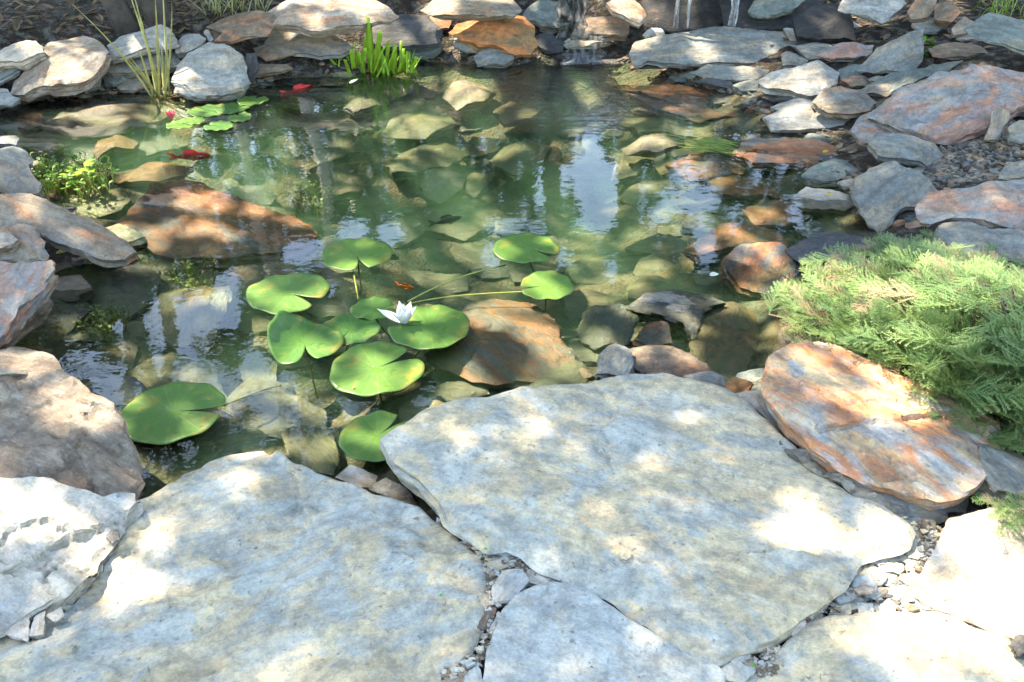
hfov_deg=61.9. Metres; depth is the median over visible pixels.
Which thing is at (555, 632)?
flagstone
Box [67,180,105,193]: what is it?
submerged stone
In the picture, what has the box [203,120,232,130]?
lily pad
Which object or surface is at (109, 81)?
slate stone
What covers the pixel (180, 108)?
submerged stone
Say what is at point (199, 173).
submerged stone
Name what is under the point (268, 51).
slate stone
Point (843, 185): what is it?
slate stone
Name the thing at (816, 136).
submerged stone
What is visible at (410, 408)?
submerged stone
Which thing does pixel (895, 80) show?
slate stone
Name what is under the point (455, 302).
submerged stone
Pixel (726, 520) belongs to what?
flagstone
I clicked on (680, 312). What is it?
submerged stone
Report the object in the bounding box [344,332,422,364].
submerged stone
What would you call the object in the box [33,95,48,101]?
slate stone
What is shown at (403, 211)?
submerged stone
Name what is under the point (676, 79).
submerged stone
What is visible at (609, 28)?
slate stone
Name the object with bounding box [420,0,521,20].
slate stone
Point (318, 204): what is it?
submerged stone
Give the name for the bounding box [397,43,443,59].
slate stone
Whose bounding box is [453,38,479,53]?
slate stone
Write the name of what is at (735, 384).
slate stone
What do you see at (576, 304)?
submerged stone
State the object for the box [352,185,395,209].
submerged stone
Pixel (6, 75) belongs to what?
slate stone
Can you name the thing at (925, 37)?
creeping sprout
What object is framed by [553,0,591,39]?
cascade
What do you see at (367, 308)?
lily pad
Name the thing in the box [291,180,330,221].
algae tuft
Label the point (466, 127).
submerged stone
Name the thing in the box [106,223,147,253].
submerged stone
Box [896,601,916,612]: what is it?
slate shard
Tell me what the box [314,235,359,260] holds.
submerged stone
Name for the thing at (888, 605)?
slate shard
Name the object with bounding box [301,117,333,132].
submerged stone
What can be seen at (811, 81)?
slate stone
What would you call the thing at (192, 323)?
submerged stone
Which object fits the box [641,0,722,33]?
slate stone
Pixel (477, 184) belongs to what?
submerged stone
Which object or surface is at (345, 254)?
lily pad
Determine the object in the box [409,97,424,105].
submerged stone
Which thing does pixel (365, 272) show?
submerged stone
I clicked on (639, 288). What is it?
submerged stone
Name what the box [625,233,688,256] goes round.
submerged stone
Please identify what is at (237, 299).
submerged stone
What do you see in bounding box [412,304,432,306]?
submerged stone
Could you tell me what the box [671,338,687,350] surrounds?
submerged stone
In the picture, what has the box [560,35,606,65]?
cascade
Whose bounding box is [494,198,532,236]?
submerged stone
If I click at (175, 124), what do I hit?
lily pad
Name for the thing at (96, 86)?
slate stone
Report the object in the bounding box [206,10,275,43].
slate stone
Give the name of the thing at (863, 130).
slate stone
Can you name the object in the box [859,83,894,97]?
slate stone
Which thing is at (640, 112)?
submerged stone
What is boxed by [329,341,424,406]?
lily pad
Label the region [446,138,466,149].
submerged stone
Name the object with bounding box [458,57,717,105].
water
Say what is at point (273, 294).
lily pad
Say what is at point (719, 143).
water grass
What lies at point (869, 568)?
slate shard
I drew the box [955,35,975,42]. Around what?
slate stone
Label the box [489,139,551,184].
submerged stone
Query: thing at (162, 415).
lily pad
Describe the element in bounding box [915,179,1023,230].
slate boulder
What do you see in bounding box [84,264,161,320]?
submerged stone
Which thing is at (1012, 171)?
slate stone
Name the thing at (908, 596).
slate shard
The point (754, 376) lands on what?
submerged stone
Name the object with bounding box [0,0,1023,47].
leaf litter
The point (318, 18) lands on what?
slate stone
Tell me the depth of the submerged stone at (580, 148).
5.08 m
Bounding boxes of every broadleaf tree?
[101,0,138,35]
[136,0,173,27]
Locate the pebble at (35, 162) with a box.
[31,160,40,171]
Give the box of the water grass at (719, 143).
[662,132,740,156]
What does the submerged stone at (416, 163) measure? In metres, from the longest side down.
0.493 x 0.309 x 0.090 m
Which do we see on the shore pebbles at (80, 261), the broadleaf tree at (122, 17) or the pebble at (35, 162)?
the pebble at (35, 162)
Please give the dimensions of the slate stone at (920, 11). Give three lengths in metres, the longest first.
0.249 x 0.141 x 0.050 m
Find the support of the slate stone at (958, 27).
on the ground at (596, 212)
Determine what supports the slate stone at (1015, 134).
on the ground at (596, 212)
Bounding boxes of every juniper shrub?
[761,225,1023,456]
[970,488,1023,540]
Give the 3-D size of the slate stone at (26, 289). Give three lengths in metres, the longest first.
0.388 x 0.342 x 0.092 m
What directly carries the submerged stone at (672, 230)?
on the ground at (596, 212)
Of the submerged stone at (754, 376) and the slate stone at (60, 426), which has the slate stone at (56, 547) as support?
the slate stone at (60, 426)
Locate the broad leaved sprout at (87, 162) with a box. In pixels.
[59,158,96,183]
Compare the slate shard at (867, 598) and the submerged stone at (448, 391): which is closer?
the slate shard at (867, 598)
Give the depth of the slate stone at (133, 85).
5.14 m
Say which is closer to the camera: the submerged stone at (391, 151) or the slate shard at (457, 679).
the slate shard at (457, 679)
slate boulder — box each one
[11,36,111,101]
[171,42,250,101]
[522,0,570,29]
[866,64,1023,146]
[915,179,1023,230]
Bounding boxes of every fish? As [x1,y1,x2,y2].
[167,149,210,160]
[280,83,313,98]
[395,281,414,289]
[427,214,461,226]
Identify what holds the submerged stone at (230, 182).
on the ground at (596, 212)
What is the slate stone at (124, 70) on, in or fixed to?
on the slate stone at (109, 81)
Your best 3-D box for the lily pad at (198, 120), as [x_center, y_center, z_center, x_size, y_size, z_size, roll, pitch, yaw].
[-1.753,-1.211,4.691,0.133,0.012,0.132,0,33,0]
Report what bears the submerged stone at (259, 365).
on the ground at (596, 212)
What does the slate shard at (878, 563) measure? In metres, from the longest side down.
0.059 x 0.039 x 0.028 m
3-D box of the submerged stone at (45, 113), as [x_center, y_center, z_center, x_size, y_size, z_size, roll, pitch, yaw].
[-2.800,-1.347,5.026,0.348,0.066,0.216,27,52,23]
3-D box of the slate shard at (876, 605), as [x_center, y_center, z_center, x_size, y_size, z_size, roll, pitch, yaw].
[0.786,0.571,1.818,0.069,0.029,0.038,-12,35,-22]
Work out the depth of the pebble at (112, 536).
1.90 m
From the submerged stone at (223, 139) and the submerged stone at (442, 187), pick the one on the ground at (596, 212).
the submerged stone at (223, 139)
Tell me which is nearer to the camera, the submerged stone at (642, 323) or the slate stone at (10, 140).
the submerged stone at (642, 323)
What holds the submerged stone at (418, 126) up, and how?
on the ground at (596, 212)
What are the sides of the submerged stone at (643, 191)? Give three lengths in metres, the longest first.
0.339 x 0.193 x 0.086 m
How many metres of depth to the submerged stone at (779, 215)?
3.82 m
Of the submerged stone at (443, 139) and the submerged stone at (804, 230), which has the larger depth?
the submerged stone at (443, 139)
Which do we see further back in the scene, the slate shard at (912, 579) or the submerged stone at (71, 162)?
the submerged stone at (71, 162)
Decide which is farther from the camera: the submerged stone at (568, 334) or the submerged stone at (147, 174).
the submerged stone at (147, 174)
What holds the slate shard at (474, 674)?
on the ground at (596, 212)
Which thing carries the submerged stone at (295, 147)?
on the ground at (596, 212)
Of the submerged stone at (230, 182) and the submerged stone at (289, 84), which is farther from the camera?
the submerged stone at (289, 84)
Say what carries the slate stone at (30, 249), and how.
on the ground at (596, 212)
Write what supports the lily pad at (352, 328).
on the water
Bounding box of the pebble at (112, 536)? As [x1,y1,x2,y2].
[106,529,119,545]
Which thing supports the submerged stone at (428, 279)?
on the ground at (596, 212)
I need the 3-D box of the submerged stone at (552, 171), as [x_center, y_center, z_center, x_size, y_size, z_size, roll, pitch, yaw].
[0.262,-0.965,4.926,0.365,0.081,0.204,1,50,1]
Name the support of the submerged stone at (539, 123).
on the ground at (596, 212)
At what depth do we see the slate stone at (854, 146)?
4.25 m
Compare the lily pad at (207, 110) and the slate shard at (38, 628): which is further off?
the lily pad at (207, 110)
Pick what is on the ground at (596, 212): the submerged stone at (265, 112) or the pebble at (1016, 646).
the submerged stone at (265, 112)
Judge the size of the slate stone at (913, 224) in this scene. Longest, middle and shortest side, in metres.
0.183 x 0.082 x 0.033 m
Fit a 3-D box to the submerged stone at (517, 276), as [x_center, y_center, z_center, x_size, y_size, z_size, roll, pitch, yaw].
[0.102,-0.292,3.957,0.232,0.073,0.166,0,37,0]
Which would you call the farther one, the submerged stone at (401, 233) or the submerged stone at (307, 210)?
the submerged stone at (307, 210)
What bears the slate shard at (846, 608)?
on the ground at (596, 212)
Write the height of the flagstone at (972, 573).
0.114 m
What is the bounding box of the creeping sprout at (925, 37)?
[923,35,935,55]
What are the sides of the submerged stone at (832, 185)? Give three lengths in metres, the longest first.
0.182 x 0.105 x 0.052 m
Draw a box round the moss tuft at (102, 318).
[73,255,217,341]
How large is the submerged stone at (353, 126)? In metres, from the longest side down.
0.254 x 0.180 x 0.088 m
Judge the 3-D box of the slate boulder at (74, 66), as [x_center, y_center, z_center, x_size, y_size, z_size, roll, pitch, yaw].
[-2.634,-1.586,4.965,0.421,0.108,0.600,38,68,18]
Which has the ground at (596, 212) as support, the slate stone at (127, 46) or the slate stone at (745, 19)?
the slate stone at (745, 19)
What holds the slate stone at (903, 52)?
on the ground at (596, 212)
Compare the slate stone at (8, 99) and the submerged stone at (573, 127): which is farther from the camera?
the submerged stone at (573, 127)
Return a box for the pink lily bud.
[165,110,174,118]
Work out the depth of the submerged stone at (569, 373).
2.80 m
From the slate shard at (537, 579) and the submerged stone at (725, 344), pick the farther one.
the submerged stone at (725, 344)
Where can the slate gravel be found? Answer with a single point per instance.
(1000, 151)
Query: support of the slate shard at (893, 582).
on the ground at (596, 212)
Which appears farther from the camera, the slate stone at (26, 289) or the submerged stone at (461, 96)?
the submerged stone at (461, 96)
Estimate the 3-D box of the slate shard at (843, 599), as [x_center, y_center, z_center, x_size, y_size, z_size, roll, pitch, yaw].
[0.710,0.550,1.830,0.059,0.028,0.041,-14,38,-20]
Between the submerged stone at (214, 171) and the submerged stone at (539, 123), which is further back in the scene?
the submerged stone at (539, 123)
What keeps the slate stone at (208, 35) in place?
on the ground at (596, 212)
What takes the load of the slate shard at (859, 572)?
on the ground at (596, 212)
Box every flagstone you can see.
[0,450,489,681]
[380,373,915,665]
[483,582,725,681]
[757,611,1023,681]
[912,508,1023,640]
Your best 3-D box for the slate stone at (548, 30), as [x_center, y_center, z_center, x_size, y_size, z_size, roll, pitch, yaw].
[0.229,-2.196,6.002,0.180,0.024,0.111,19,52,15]
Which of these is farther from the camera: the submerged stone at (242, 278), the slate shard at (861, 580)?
the submerged stone at (242, 278)
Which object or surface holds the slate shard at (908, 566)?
on the ground at (596, 212)
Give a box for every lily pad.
[121,381,281,444]
[166,118,195,128]
[180,116,205,124]
[186,104,225,116]
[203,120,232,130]
[214,102,249,113]
[227,111,251,121]
[237,96,268,105]
[246,273,329,317]
[267,310,343,398]
[322,237,392,300]
[324,314,380,350]
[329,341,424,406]
[338,410,407,461]
[350,296,393,336]
[388,305,469,358]
[407,232,559,301]
[411,270,573,311]
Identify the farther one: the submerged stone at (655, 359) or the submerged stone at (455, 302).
the submerged stone at (455, 302)
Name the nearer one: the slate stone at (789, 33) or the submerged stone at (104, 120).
the submerged stone at (104, 120)
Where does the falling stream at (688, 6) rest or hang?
attached to the slate stone
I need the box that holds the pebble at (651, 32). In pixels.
[643,28,664,38]
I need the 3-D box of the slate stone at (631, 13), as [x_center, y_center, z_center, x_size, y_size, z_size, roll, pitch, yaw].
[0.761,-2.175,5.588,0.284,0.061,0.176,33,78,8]
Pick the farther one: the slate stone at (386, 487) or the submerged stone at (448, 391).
the submerged stone at (448, 391)
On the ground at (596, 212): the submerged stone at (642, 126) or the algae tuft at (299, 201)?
the submerged stone at (642, 126)
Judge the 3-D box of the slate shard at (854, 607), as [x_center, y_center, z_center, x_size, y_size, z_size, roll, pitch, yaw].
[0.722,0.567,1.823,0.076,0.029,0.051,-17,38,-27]
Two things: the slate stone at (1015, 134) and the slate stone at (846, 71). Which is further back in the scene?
the slate stone at (846, 71)
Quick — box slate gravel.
[919,118,1023,190]
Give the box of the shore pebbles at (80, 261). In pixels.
[7,48,905,266]
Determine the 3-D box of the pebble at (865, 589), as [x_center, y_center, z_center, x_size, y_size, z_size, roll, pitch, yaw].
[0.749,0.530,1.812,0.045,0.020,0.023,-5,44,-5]
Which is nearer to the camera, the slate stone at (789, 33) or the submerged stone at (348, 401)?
the submerged stone at (348, 401)
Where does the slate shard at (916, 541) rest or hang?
on the ground at (596, 212)
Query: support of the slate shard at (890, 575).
on the ground at (596, 212)
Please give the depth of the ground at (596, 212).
4.66 m
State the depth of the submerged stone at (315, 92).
5.36 m
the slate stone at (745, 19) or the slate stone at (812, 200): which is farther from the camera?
the slate stone at (745, 19)
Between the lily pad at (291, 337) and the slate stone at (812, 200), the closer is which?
the lily pad at (291, 337)
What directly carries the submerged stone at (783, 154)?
on the ground at (596, 212)
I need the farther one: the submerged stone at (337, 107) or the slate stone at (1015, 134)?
the submerged stone at (337, 107)
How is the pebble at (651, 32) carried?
on the shore pebbles at (80, 261)
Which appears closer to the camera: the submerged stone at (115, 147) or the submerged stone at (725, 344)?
the submerged stone at (725, 344)
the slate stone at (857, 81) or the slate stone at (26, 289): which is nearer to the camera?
the slate stone at (26, 289)
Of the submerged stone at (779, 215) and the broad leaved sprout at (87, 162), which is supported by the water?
the broad leaved sprout at (87, 162)
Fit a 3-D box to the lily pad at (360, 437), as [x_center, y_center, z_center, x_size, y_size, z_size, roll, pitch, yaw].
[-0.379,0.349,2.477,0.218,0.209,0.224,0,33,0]
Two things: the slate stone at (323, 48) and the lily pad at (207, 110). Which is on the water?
the lily pad at (207, 110)
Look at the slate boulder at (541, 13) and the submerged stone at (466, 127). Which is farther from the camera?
the slate boulder at (541, 13)
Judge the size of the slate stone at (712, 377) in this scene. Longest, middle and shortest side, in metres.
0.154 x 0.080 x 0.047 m
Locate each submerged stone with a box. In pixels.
[12,123,57,138]
[17,113,43,134]
[21,140,69,155]
[39,110,50,117]
[43,102,167,139]
[51,275,94,302]
[55,300,93,333]
[60,130,189,166]
[66,158,97,168]
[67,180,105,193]
[67,188,132,218]
[72,326,112,345]
[73,94,107,107]
[82,374,147,408]
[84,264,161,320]
[89,336,137,369]
[92,135,139,162]
[93,264,117,269]
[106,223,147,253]
[113,161,193,186]
[116,180,318,269]
[121,321,152,339]
[124,185,148,191]
[131,352,226,408]
[142,275,234,359]
[161,99,204,119]
[184,429,276,461]
[187,167,207,180]
[192,128,215,137]
[206,130,247,150]
[206,167,221,175]
[212,415,239,430]
[216,377,295,418]
[219,260,297,295]
[222,178,238,185]
[224,185,277,205]
[229,311,270,334]
[231,390,327,439]
[233,296,242,303]
[236,345,268,357]
[240,352,278,381]
[254,107,269,117]
[267,113,281,119]
[268,162,286,174]
[274,355,314,370]
[280,101,310,115]
[281,80,299,89]
[281,425,341,476]
[282,150,301,158]
[287,144,299,150]
[292,204,316,215]
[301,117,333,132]
[301,132,343,149]
[303,350,340,357]
[305,162,376,199]
[306,292,357,321]
[308,88,322,96]
[308,196,331,208]
[310,146,361,164]
[313,258,373,278]
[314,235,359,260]
[319,71,363,89]
[323,224,348,235]
[325,277,360,296]
[330,104,340,111]
[331,117,372,135]
[334,392,393,409]
[343,92,394,119]
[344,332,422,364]
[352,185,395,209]
[357,217,425,248]
[377,110,460,142]
[378,311,408,333]
[383,89,411,101]
[383,142,467,181]
[383,145,409,155]
[395,207,416,216]
[398,397,442,422]
[404,271,469,294]
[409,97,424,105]
[412,90,431,99]
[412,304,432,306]
[417,166,466,207]
[418,99,453,114]
[418,357,434,368]
[420,197,502,242]
[424,299,593,390]
[426,381,489,401]
[431,136,450,141]
[439,297,473,308]
[442,80,496,113]
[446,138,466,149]
[450,242,490,263]
[455,121,482,133]
[459,172,491,197]
[461,137,499,161]
[466,158,490,170]
[467,262,509,281]
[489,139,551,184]
[493,101,547,127]
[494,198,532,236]
[509,265,551,285]
[509,361,588,389]
[518,68,549,90]
[524,116,552,131]
[526,212,570,234]
[537,161,579,183]
[537,236,562,254]
[539,177,589,201]
[545,144,560,166]
[549,85,572,98]
[550,114,607,139]
[559,289,613,319]
[561,329,578,340]
[564,141,593,155]
[565,256,630,284]
[565,338,627,365]
[573,94,596,106]
[577,81,590,88]
[577,303,638,352]
[587,105,610,118]
[593,242,619,256]
[596,343,634,379]
[601,129,623,139]
[610,112,635,130]
[610,152,653,184]
[612,83,708,107]
[620,180,674,204]
[621,134,685,157]
[623,116,714,139]
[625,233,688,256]
[625,275,677,301]
[625,289,725,349]
[627,93,724,122]
[630,107,655,116]
[631,345,713,376]
[632,254,674,275]
[632,321,673,346]
[638,322,646,325]
[656,224,684,237]
[663,74,686,84]
[664,146,692,159]
[665,150,748,182]
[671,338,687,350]
[680,212,720,236]
[681,221,787,264]
[689,301,759,379]
[692,270,720,285]
[693,260,721,270]
[695,199,736,213]
[707,175,781,201]
[717,104,737,118]
[718,242,797,299]
[732,137,836,171]
[736,368,764,389]
[742,199,816,230]
[764,129,785,138]
[768,184,797,197]
[784,231,867,274]
[794,220,845,240]
[802,133,828,142]
[808,182,838,189]
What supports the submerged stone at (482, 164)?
on the ground at (596, 212)
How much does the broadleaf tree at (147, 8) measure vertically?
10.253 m
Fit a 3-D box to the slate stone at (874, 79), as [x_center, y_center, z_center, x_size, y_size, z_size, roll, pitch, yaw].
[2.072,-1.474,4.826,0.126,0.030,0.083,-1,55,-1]
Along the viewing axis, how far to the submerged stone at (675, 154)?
4.71 m
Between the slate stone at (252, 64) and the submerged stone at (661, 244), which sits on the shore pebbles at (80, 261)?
the slate stone at (252, 64)
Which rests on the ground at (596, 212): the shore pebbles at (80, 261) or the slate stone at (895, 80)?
the shore pebbles at (80, 261)
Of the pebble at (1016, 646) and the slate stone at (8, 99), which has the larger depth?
the slate stone at (8, 99)
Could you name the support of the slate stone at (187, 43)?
on the ground at (596, 212)
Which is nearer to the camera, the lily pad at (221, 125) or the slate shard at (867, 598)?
the slate shard at (867, 598)
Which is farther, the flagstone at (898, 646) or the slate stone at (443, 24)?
the slate stone at (443, 24)
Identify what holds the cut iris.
on the water
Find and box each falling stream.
[673,0,691,28]
[728,0,739,26]
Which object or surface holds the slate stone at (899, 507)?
on the ground at (596, 212)
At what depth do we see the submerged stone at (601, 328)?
3.00 m
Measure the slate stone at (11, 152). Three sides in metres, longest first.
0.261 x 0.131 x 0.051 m
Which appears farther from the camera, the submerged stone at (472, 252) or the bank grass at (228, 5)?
the bank grass at (228, 5)
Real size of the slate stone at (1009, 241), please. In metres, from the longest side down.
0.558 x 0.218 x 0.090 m
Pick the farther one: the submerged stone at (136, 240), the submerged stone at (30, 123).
the submerged stone at (30, 123)
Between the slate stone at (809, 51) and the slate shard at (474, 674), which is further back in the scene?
the slate stone at (809, 51)
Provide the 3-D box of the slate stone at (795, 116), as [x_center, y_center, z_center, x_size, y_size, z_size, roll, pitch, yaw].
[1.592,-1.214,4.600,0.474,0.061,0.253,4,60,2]
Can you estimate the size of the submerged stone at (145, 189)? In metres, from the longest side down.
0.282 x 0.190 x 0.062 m
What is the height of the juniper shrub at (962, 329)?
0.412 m
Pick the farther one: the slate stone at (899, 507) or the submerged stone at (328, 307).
the submerged stone at (328, 307)
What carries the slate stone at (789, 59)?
on the ground at (596, 212)
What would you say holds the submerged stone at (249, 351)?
on the ground at (596, 212)
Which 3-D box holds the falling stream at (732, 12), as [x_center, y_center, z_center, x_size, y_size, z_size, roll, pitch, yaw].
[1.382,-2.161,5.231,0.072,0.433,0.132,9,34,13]
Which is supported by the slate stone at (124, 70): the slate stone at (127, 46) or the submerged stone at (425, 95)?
the slate stone at (127, 46)
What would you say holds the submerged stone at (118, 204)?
on the ground at (596, 212)
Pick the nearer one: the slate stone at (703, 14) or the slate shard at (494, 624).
the slate shard at (494, 624)
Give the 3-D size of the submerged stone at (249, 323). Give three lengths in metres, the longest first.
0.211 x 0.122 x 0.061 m
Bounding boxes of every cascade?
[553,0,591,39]
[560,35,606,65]
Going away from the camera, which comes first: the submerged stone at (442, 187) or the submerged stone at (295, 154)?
the submerged stone at (442, 187)
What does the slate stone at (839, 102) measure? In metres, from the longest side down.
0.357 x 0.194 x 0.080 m
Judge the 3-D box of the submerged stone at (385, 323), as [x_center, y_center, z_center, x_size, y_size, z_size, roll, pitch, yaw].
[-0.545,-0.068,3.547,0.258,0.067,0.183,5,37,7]
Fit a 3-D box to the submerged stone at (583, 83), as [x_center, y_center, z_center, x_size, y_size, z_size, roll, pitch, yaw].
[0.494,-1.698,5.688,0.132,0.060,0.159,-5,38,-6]
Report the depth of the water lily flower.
2.90 m
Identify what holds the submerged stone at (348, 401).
on the ground at (596, 212)
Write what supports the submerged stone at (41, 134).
on the ground at (596, 212)
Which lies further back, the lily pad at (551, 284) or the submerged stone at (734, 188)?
the submerged stone at (734, 188)
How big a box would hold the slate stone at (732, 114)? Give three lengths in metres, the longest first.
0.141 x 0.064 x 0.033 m
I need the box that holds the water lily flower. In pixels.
[378,301,415,323]
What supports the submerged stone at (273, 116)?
on the ground at (596, 212)
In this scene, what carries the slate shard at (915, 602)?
on the ground at (596, 212)
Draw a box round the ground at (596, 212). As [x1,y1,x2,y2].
[0,0,1023,678]
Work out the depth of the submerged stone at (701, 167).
4.25 m
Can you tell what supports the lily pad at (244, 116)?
on the water
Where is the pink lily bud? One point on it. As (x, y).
(170, 114)
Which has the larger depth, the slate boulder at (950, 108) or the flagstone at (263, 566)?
the slate boulder at (950, 108)
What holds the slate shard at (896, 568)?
on the ground at (596, 212)
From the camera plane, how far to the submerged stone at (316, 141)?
5.01 m
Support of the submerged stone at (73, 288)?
on the ground at (596, 212)
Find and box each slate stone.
[0,40,45,71]
[0,68,20,84]
[0,88,20,108]
[0,135,20,147]
[0,146,33,168]
[0,158,44,197]
[0,193,137,267]
[0,223,48,262]
[0,227,19,253]
[0,260,58,346]
[0,296,53,349]
[0,347,61,377]
[0,369,144,500]
[0,477,142,637]
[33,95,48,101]
[85,78,101,93]
[103,76,126,86]
[104,50,180,78]
[107,24,179,64]
[117,77,146,93]
[175,34,205,58]
[204,29,214,42]
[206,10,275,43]
[245,53,259,81]
[253,42,294,61]
[256,64,292,77]
[264,31,352,59]
[268,0,398,37]
[336,465,377,489]
[367,478,418,506]
[372,14,443,52]
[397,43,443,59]
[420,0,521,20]
[429,16,450,29]
[448,16,537,58]
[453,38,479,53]
[474,48,514,68]
[534,33,564,53]
[539,27,556,33]
[545,47,625,67]
[563,38,613,49]
[570,16,629,40]
[606,0,646,28]
[629,26,794,68]
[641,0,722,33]
[679,70,695,78]
[683,371,727,387]
[689,64,768,82]
[696,77,732,89]
[711,94,731,105]
[719,0,819,31]
[725,111,738,118]
[725,376,752,392]
[728,122,741,129]
[733,80,760,94]
[735,390,791,442]
[742,107,754,113]
[748,0,804,19]
[757,60,838,100]
[761,95,793,102]
[761,341,1000,510]
[763,98,849,133]
[779,440,969,524]
[781,51,807,68]
[782,28,799,43]
[790,42,831,60]
[790,187,853,214]
[793,2,856,43]
[801,159,857,186]
[811,86,876,118]
[816,42,873,61]
[837,64,862,78]
[837,178,853,190]
[838,0,906,25]
[838,143,867,151]
[839,74,869,88]
[850,112,886,146]
[851,161,937,232]
[853,22,861,27]
[855,28,923,73]
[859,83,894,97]
[865,60,962,93]
[866,75,883,82]
[867,131,942,166]
[904,517,939,546]
[905,220,922,228]
[906,0,936,22]
[911,17,944,34]
[913,167,924,170]
[928,42,987,59]
[928,221,1023,273]
[932,2,959,25]
[947,178,960,185]
[951,17,973,37]
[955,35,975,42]
[963,12,1023,55]
[973,443,1023,507]
[983,105,1009,142]
[995,160,1023,180]
[1006,120,1023,147]
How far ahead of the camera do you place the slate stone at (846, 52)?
5.14 m
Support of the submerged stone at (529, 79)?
on the ground at (596, 212)
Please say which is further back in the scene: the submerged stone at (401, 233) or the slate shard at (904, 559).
the submerged stone at (401, 233)
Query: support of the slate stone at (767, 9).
on the slate stone at (745, 19)
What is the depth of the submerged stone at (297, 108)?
5.18 m
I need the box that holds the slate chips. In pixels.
[0,512,984,681]
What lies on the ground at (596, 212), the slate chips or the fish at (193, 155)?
the slate chips
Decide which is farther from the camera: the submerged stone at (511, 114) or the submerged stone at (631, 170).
the submerged stone at (511, 114)
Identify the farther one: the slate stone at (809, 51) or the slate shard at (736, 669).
the slate stone at (809, 51)
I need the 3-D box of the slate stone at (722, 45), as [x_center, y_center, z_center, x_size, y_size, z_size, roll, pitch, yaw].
[1.277,-1.856,5.408,1.075,0.075,0.334,-3,62,-2]
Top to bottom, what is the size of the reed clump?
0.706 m
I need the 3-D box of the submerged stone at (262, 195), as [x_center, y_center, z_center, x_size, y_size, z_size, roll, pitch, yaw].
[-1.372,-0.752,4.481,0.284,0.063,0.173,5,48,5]
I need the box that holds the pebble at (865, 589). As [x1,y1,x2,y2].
[854,584,874,595]
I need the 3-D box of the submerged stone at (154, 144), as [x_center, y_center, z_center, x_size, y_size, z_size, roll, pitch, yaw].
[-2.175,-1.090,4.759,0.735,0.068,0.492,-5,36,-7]
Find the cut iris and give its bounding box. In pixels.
[329,17,420,79]
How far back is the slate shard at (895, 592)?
1.83 m
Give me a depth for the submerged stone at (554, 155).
4.97 m
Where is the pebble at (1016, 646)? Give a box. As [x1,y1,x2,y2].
[1008,634,1023,659]
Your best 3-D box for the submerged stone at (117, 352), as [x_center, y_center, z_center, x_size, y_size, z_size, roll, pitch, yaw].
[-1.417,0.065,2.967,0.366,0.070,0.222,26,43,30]
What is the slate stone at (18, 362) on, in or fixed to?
on the slate stone at (60, 426)
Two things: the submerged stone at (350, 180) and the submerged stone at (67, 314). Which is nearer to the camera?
the submerged stone at (67, 314)
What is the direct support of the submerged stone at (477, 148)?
on the ground at (596, 212)
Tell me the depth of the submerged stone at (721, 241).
3.61 m
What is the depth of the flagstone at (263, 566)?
1.83 m
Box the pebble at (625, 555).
[619,548,630,562]
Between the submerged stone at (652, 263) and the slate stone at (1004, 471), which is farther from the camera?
the submerged stone at (652, 263)
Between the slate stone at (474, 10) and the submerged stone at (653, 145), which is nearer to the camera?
the submerged stone at (653, 145)
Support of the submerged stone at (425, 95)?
on the ground at (596, 212)
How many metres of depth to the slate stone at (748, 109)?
4.91 m
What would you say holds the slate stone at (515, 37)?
on the slate stone at (491, 58)
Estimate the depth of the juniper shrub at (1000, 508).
1.95 m
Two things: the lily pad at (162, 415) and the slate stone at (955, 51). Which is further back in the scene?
the slate stone at (955, 51)
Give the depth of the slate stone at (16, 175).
3.68 m
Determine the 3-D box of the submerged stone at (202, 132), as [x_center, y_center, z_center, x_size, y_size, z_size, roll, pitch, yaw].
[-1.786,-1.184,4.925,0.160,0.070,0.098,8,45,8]
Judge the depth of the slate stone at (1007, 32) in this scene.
4.57 m
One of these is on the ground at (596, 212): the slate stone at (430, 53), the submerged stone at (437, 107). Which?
the submerged stone at (437, 107)
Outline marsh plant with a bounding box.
[30,151,118,204]
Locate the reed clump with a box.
[73,0,171,100]
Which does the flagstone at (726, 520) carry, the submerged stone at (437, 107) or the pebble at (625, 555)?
the pebble at (625, 555)
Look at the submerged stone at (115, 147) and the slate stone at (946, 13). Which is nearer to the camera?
the submerged stone at (115, 147)
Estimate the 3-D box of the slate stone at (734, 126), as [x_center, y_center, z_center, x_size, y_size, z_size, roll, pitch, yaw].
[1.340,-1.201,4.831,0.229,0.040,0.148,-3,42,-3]
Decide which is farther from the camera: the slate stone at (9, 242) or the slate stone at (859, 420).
the slate stone at (9, 242)
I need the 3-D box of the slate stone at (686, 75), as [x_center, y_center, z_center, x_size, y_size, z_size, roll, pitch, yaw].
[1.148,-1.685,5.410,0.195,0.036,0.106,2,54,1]
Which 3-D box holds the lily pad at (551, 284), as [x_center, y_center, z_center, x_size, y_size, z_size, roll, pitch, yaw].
[-0.074,-0.120,3.193,0.600,0.213,0.198,-2,33,-3]
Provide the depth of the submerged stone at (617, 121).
5.18 m
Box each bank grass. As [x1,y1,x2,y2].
[190,0,271,16]
[973,0,1023,18]
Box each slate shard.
[5,617,32,643]
[29,611,46,638]
[46,607,64,622]
[443,672,463,681]
[464,666,483,681]
[477,605,496,632]
[484,552,511,573]
[490,611,500,630]
[492,568,529,608]
[514,563,559,587]
[719,654,755,681]
[746,672,759,681]
[792,622,805,636]
[828,602,851,615]
[834,587,856,604]
[851,575,874,586]
[851,597,865,613]
[856,601,874,612]
[857,564,869,575]
[861,564,877,575]
[864,579,876,602]
[869,571,886,587]
[869,601,883,611]
[870,558,888,567]
[877,565,896,578]
[877,587,890,598]
[879,598,898,611]
[882,575,899,586]
[884,562,903,575]
[887,585,904,600]
[888,555,899,562]
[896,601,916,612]
[898,553,911,568]
[898,573,909,584]
[900,586,914,602]
[904,559,919,573]
[904,571,919,588]
[905,546,925,560]
[912,538,920,546]
[912,599,921,612]
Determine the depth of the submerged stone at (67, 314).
3.04 m

